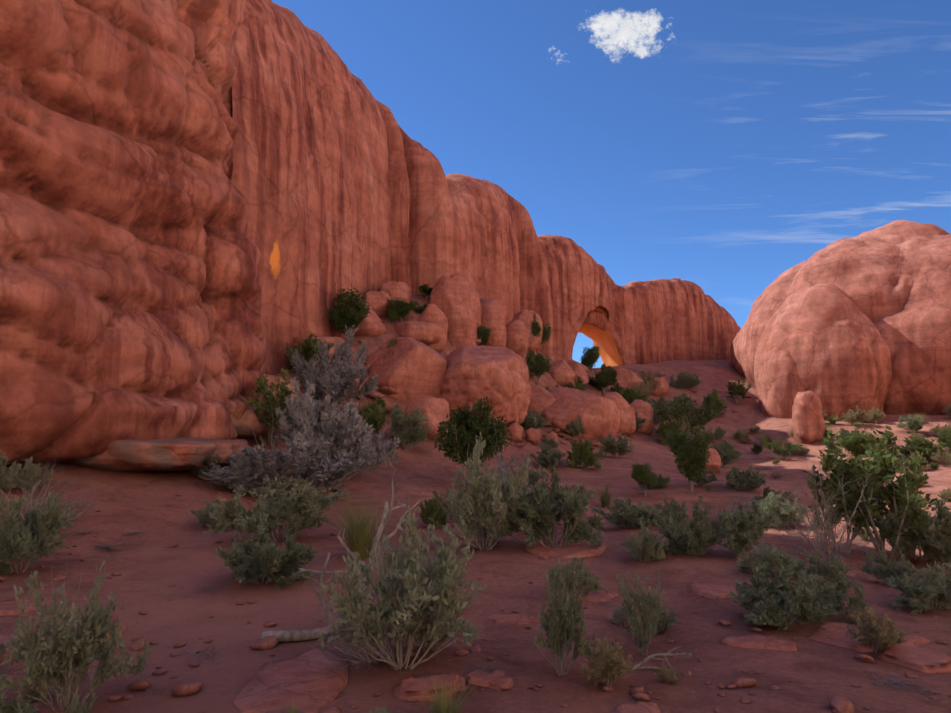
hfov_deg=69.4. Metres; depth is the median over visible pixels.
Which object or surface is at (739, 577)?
dead plant
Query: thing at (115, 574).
pebble
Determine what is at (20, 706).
sage plant
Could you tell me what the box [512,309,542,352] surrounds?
boulder
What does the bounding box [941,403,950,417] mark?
dry plant
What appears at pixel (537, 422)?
sage plant
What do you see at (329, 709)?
pebble
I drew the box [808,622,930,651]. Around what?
slab
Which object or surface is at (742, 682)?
pebble
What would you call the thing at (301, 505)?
sage plant
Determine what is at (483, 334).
juniper plant
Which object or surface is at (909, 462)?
dry plant
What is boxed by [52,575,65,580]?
pebble
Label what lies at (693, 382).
sage plant
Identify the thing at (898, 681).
dead plant
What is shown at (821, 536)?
dead plant
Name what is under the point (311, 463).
blue-grey plant
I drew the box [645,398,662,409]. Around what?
sage plant
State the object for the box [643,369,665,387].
dry plant
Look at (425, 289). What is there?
juniper plant
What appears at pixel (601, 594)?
slab
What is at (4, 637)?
shrub
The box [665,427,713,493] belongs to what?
juniper plant
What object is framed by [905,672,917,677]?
pebble
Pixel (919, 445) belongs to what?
shrub
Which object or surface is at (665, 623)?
sage plant
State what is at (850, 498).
bright plant
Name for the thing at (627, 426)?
boulder
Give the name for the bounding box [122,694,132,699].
pebble
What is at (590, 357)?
juniper plant
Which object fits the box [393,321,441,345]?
boulder
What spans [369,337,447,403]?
boulder
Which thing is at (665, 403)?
sage plant
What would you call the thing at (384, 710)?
sage plant
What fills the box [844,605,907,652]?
dry plant
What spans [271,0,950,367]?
sky
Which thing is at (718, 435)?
sage plant
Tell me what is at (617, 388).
olive plant
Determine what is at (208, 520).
sage plant
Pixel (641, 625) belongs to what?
twiggy sage plant
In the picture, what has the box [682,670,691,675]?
pebble
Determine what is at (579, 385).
olive plant
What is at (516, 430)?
boulder
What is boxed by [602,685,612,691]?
pebble
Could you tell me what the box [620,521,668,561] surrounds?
sage plant
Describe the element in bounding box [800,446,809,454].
dry plant
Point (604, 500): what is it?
grass plant
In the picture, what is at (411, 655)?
pebble
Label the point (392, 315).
juniper plant
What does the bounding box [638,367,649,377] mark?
dry plant
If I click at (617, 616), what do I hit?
twiggy sage plant
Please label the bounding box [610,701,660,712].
slab
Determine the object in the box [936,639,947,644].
pebble
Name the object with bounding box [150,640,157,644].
pebble
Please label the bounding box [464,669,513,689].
slab
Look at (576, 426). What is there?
sage plant
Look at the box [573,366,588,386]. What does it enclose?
rock
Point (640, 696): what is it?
pebble
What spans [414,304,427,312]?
olive plant
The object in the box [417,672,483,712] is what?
grass plant
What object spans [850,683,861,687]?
pebble
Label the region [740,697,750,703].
pebble
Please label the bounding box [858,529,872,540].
grass plant
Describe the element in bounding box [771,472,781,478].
dry plant
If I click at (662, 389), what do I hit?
boulder
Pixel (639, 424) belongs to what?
sage plant
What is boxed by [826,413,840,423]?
grass plant
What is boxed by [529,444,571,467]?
sage plant
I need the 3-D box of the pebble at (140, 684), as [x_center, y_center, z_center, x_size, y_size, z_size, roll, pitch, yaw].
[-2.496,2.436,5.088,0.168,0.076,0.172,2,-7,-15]
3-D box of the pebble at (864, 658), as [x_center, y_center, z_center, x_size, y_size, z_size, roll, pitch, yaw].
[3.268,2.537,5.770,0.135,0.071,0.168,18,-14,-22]
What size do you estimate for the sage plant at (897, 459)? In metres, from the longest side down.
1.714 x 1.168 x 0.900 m
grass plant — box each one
[281,696,302,712]
[312,488,403,559]
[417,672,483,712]
[594,483,617,507]
[729,428,745,438]
[753,431,777,444]
[824,423,836,435]
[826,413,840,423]
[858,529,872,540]
[897,627,911,636]
[905,413,926,422]
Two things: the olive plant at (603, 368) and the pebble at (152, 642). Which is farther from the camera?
the olive plant at (603, 368)
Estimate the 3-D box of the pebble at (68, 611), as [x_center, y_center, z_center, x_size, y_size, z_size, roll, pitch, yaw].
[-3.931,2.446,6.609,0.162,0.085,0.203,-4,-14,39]
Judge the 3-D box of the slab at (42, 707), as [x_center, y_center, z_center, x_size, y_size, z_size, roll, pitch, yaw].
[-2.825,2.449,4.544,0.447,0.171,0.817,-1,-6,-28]
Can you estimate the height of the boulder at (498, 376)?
4.307 m
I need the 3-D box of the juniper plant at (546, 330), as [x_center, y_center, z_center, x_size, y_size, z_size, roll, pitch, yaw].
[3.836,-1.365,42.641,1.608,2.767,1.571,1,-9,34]
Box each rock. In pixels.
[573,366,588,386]
[630,399,654,434]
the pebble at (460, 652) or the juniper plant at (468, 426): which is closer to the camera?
the pebble at (460, 652)
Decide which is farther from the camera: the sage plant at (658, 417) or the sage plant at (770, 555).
the sage plant at (658, 417)
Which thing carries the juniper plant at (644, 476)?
on the ground
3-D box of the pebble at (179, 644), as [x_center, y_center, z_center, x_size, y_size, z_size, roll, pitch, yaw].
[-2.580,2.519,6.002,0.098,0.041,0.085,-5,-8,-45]
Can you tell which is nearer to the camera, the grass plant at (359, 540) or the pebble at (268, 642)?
the pebble at (268, 642)
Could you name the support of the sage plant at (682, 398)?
on the ground
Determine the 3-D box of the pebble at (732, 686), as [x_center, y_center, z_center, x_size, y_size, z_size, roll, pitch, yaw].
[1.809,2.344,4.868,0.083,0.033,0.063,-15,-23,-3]
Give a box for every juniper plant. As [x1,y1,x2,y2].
[327,288,370,345]
[384,338,397,357]
[386,298,419,321]
[387,309,398,324]
[418,284,432,298]
[431,396,512,479]
[476,325,490,345]
[525,350,551,384]
[531,312,551,354]
[580,344,599,375]
[588,369,618,393]
[631,462,657,495]
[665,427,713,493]
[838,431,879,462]
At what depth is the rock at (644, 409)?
41.89 m
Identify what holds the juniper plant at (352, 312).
on the ground
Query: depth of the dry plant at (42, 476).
13.40 m
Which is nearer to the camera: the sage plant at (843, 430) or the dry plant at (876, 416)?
the sage plant at (843, 430)
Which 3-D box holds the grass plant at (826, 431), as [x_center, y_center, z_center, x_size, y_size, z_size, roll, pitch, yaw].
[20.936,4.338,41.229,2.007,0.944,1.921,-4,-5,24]
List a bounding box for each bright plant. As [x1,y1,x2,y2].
[241,368,295,447]
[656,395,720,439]
[726,377,751,403]
[762,435,802,460]
[801,421,950,559]
[806,450,876,551]
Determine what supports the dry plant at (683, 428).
on the ground
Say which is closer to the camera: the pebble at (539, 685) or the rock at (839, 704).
the rock at (839, 704)
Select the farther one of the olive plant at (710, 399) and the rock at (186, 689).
the olive plant at (710, 399)
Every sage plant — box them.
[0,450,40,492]
[0,488,75,572]
[0,557,151,711]
[0,561,12,574]
[0,628,9,657]
[0,691,38,712]
[52,689,98,712]
[180,454,221,475]
[188,494,244,527]
[201,474,352,541]
[213,522,318,589]
[306,500,496,669]
[368,707,390,712]
[385,403,432,450]
[426,423,538,552]
[432,492,453,522]
[484,526,511,540]
[501,464,605,547]
[520,409,550,429]
[526,565,596,675]
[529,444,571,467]
[542,436,558,448]
[546,556,602,599]
[565,417,584,437]
[591,496,661,527]
[595,433,633,457]
[606,564,671,655]
[611,603,627,624]
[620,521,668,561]
[634,411,645,431]
[639,473,670,488]
[641,600,679,634]
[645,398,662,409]
[649,396,674,417]
[650,498,687,521]
[651,406,668,424]
[654,494,732,555]
[668,392,696,411]
[669,372,692,389]
[677,372,700,388]
[684,411,698,419]
[694,466,718,486]
[699,401,727,413]
[708,439,742,467]
[710,426,725,440]
[711,502,778,557]
[724,466,765,490]
[727,556,837,629]
[735,542,810,575]
[740,492,807,526]
[791,570,869,615]
[803,552,853,582]
[839,428,853,439]
[857,550,923,585]
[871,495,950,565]
[872,453,908,467]
[885,562,950,614]
[896,413,929,432]
[918,530,950,565]
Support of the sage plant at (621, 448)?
on the ground
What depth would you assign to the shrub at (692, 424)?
41.52 m
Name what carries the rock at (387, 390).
on the ground
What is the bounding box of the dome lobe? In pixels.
[758,348,804,417]
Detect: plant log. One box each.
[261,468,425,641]
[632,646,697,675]
[731,489,796,516]
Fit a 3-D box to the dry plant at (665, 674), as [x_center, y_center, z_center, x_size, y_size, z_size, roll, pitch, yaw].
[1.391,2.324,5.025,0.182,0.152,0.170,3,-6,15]
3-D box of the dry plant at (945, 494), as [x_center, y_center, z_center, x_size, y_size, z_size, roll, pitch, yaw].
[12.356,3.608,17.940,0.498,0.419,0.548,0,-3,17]
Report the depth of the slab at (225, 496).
15.04 m
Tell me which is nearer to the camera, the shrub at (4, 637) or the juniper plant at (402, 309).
the shrub at (4, 637)
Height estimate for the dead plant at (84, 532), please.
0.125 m
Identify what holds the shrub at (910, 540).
on the ground
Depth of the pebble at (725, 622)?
6.64 m
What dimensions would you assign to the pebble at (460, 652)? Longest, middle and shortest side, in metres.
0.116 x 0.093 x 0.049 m
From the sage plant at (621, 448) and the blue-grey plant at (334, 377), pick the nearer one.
the blue-grey plant at (334, 377)
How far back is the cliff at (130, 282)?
16.16 m
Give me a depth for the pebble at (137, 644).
5.93 m
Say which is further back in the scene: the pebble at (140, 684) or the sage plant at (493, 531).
the sage plant at (493, 531)
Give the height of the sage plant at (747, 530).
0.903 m
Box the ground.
[0,293,950,712]
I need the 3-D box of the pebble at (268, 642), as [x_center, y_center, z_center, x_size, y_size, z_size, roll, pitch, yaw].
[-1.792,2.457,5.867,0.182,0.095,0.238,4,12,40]
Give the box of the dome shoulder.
[754,284,891,418]
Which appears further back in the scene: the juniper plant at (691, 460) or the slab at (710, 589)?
the juniper plant at (691, 460)
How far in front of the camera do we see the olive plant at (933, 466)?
31.61 m
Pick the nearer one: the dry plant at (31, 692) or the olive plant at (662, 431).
the dry plant at (31, 692)
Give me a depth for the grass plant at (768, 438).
40.81 m
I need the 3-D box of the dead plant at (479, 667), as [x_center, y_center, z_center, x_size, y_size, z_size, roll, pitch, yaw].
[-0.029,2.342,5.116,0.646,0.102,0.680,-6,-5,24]
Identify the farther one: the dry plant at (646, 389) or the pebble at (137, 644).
the dry plant at (646, 389)
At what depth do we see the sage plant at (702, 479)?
19.60 m
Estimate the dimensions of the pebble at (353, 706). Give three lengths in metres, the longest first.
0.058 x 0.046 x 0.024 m
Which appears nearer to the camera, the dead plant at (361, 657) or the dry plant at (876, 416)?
the dead plant at (361, 657)
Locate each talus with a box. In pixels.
[365,391,384,398]
[373,401,392,412]
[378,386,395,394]
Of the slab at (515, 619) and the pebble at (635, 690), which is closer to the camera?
the pebble at (635, 690)
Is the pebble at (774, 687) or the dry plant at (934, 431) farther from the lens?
the dry plant at (934, 431)
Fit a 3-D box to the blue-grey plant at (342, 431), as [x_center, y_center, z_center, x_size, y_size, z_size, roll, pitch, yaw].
[-3.898,1.981,18.946,3.985,3.032,3.039,3,-8,-25]
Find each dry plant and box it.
[17,684,49,701]
[32,467,52,485]
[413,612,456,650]
[451,588,464,609]
[578,633,636,685]
[633,377,653,400]
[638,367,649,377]
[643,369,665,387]
[653,665,678,682]
[675,417,690,431]
[740,431,751,443]
[748,424,759,433]
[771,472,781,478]
[772,458,779,464]
[782,489,796,500]
[787,441,803,455]
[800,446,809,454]
[840,603,865,624]
[841,406,869,423]
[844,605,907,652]
[861,406,885,423]
[905,452,925,463]
[908,431,924,439]
[929,423,946,435]
[930,448,950,466]
[937,487,950,501]
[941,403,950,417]
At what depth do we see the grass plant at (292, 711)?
4.13 m
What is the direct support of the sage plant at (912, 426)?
on the ground
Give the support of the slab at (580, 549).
on the ground
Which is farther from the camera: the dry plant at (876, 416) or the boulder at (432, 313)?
the dry plant at (876, 416)
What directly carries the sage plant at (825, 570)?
on the ground
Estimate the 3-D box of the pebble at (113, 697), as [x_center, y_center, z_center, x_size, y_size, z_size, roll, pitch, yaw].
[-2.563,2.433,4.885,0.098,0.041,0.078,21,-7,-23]
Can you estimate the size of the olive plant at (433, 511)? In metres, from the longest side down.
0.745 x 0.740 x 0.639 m
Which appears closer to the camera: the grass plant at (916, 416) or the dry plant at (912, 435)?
the dry plant at (912, 435)
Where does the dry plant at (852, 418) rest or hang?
on the ground
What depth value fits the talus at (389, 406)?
25.96 m
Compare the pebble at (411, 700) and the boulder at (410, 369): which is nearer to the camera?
the pebble at (411, 700)
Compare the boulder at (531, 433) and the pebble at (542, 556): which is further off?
the boulder at (531, 433)
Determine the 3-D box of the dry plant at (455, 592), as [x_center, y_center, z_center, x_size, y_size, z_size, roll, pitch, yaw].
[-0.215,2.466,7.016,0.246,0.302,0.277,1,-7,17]
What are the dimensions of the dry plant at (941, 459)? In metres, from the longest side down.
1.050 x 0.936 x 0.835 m
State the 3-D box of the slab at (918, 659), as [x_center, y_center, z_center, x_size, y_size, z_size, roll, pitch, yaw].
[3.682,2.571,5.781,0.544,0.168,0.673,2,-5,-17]
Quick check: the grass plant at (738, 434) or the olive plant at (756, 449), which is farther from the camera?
the grass plant at (738, 434)
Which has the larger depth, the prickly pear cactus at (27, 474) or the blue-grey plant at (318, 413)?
the blue-grey plant at (318, 413)
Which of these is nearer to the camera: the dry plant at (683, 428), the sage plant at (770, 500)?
the sage plant at (770, 500)
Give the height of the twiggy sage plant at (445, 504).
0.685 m
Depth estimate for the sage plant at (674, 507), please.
12.72 m
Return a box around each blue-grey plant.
[196,425,367,499]
[272,377,400,481]
[286,398,336,437]
[287,324,379,410]
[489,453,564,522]
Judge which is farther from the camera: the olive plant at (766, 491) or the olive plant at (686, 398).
the olive plant at (686, 398)
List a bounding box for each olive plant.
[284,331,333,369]
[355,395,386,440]
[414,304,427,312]
[419,490,447,527]
[565,376,586,390]
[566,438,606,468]
[600,363,613,372]
[610,382,621,393]
[620,387,645,403]
[649,417,690,444]
[673,393,691,409]
[702,388,724,414]
[750,443,762,454]
[763,486,779,497]
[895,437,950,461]
[928,461,939,468]
[936,429,950,447]
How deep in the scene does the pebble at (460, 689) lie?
4.75 m
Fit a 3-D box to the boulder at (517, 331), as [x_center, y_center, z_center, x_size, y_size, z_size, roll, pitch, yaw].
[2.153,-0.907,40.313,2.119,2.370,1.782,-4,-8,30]
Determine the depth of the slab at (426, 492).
18.58 m
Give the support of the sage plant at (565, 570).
on the ground
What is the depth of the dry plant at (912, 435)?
37.83 m
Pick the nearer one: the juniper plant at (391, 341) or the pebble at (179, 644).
the pebble at (179, 644)
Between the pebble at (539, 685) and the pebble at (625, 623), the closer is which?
the pebble at (539, 685)
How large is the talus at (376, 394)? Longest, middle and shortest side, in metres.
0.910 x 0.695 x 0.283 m
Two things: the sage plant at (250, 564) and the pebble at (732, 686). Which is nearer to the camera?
the pebble at (732, 686)
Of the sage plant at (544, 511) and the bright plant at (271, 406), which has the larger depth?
the bright plant at (271, 406)
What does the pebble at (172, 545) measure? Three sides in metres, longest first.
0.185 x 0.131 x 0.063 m
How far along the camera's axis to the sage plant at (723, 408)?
46.65 m
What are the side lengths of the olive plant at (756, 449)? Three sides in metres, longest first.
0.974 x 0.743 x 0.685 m
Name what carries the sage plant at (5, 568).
on the ground
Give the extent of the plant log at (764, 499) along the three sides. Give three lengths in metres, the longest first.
1.790 x 1.256 x 0.880 m
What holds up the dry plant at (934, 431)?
on the ground
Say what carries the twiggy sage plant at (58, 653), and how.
on the ground
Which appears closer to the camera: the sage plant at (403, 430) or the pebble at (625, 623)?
the pebble at (625, 623)
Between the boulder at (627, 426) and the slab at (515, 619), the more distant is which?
the boulder at (627, 426)
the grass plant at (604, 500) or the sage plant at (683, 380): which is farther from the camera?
the sage plant at (683, 380)
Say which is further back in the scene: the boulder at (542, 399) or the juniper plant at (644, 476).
the boulder at (542, 399)
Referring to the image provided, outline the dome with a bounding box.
[730,220,950,414]
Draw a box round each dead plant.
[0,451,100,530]
[65,528,101,537]
[87,540,134,550]
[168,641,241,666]
[195,582,229,593]
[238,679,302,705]
[308,595,432,671]
[447,661,503,689]
[697,485,764,516]
[723,571,751,580]
[771,444,879,568]
[865,667,935,695]
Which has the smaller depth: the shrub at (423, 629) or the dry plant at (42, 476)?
the shrub at (423, 629)
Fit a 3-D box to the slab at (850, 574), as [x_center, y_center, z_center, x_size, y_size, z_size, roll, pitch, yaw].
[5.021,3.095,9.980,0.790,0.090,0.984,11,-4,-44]
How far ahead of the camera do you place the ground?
7.88 m
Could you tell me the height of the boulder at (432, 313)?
2.681 m
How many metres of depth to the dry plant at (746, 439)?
41.22 m
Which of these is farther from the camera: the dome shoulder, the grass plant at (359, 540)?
the dome shoulder
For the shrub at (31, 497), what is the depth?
10.99 m
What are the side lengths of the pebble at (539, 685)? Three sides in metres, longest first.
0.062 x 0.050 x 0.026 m
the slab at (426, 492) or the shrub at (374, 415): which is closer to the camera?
the slab at (426, 492)
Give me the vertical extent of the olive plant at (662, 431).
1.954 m
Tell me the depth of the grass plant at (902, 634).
6.34 m
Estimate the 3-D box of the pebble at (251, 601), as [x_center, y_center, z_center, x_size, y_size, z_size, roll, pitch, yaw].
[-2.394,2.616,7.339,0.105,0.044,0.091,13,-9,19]
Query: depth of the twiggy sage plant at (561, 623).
4.97 m
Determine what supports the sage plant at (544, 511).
on the ground
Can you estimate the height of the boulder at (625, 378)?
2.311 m
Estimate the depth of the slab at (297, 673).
4.90 m
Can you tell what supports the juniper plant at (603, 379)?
on the ground
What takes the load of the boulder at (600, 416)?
on the ground
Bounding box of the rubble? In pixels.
[514,443,522,446]
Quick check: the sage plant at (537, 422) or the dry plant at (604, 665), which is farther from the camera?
the sage plant at (537, 422)
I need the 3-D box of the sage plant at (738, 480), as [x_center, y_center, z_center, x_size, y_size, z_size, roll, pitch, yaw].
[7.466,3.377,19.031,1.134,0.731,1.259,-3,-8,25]
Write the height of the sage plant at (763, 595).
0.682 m
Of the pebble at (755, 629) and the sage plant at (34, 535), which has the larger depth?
the sage plant at (34, 535)
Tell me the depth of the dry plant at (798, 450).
38.14 m
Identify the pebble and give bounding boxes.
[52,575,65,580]
[58,606,78,612]
[108,694,121,701]
[111,572,120,575]
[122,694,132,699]
[127,679,149,689]
[129,636,148,650]
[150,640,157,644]
[152,669,165,675]
[167,543,177,547]
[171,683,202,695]
[174,642,185,647]
[247,599,255,603]
[251,636,278,649]
[263,621,276,626]
[319,706,341,712]
[350,704,357,708]
[395,648,414,657]
[407,698,416,701]
[455,648,467,655]
[458,687,466,691]
[470,644,480,652]
[499,686,510,689]
[535,683,543,687]
[538,554,549,558]
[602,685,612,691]
[622,620,628,626]
[630,687,643,694]
[632,691,650,700]
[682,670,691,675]
[719,619,730,625]
[725,684,735,688]
[729,678,757,687]
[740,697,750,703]
[750,627,761,631]
[770,685,779,689]
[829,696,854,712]
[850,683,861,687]
[854,653,875,662]
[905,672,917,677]
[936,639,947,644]
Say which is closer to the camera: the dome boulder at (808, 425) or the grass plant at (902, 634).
the grass plant at (902, 634)
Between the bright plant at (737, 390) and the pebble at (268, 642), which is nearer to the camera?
the pebble at (268, 642)
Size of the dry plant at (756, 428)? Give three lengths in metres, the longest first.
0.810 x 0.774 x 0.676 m
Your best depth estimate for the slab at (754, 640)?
6.11 m
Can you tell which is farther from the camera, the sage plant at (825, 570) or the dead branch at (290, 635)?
the sage plant at (825, 570)
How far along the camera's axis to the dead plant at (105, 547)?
10.11 m
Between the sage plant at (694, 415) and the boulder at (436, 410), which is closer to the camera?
the boulder at (436, 410)
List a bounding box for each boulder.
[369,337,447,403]
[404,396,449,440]
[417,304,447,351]
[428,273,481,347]
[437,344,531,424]
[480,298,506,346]
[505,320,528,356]
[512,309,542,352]
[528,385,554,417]
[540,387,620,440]
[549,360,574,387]
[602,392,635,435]
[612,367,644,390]
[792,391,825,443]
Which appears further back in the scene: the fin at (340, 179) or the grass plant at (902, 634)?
the fin at (340, 179)
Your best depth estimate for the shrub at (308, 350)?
27.07 m
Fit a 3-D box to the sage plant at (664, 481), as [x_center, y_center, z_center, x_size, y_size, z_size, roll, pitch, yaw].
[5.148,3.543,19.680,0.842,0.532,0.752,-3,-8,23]
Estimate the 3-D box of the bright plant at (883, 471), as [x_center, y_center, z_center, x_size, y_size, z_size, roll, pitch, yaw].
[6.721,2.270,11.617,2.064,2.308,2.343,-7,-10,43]
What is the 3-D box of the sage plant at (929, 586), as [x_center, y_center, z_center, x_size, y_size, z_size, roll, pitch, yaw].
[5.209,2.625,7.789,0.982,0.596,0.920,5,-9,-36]
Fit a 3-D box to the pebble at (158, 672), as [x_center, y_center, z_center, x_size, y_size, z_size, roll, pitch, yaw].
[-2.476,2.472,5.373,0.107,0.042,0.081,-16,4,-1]
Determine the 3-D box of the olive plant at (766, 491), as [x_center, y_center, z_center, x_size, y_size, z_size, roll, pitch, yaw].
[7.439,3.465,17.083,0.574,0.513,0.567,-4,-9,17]
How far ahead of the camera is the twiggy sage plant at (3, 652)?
5.33 m
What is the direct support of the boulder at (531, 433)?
on the ground
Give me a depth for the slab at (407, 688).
4.74 m
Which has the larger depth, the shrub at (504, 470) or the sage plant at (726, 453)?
the sage plant at (726, 453)
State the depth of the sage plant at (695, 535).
9.86 m
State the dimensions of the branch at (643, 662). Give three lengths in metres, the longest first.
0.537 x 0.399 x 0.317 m
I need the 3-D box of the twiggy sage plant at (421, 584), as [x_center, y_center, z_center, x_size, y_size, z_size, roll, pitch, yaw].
[-0.574,1.757,5.206,1.465,1.288,1.628,2,-7,5]
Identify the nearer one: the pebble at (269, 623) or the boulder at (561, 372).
the pebble at (269, 623)
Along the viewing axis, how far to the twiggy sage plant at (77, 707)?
4.36 m
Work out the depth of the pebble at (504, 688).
4.75 m
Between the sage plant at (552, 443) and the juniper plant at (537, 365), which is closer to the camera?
the sage plant at (552, 443)
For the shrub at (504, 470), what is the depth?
13.54 m
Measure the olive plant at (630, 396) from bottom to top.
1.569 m
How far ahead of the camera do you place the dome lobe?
46.27 m
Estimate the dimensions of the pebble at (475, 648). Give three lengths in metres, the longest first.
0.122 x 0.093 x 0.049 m
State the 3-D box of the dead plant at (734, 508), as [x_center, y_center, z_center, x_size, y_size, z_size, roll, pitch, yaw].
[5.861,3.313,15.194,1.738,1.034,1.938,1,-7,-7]
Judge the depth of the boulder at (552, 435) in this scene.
30.98 m
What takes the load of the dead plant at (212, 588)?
on the ground
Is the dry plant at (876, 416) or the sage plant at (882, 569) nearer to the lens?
the sage plant at (882, 569)
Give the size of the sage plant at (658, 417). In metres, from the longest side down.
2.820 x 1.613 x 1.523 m
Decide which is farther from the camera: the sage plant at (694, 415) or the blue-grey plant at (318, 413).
the sage plant at (694, 415)
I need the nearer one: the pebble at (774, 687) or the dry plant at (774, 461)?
the pebble at (774, 687)
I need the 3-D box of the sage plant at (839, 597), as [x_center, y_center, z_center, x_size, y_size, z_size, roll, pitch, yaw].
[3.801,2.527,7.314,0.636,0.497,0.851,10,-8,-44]
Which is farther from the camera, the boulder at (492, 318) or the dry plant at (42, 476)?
the boulder at (492, 318)
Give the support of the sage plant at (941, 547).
on the ground
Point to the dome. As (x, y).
(892, 280)
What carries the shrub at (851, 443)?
on the ground
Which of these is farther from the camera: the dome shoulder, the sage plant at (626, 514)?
the dome shoulder
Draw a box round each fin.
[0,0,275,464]
[231,0,740,374]
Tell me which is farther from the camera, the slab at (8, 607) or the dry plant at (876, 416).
the dry plant at (876, 416)
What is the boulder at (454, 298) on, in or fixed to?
on the ground
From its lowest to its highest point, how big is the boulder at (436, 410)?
1.921 m
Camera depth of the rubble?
27.83 m
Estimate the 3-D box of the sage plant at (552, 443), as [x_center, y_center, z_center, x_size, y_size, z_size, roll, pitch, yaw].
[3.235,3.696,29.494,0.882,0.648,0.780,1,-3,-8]
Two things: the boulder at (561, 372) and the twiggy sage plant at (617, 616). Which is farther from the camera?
the boulder at (561, 372)
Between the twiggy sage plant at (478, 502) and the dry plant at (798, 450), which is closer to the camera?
the twiggy sage plant at (478, 502)
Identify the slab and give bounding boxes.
[0,599,44,615]
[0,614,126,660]
[30,697,85,712]
[210,492,253,505]
[234,648,348,712]
[394,673,464,701]
[401,490,444,494]
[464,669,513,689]
[484,613,539,624]
[524,536,606,558]
[565,588,617,601]
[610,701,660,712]
[688,581,738,599]
[721,633,796,650]
[790,558,854,576]
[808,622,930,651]
[876,643,950,672]
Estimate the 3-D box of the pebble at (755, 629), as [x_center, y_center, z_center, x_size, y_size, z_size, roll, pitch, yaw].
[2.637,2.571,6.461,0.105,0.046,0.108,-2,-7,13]
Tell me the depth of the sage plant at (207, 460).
16.32 m
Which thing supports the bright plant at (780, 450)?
on the ground
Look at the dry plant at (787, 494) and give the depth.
17.07 m

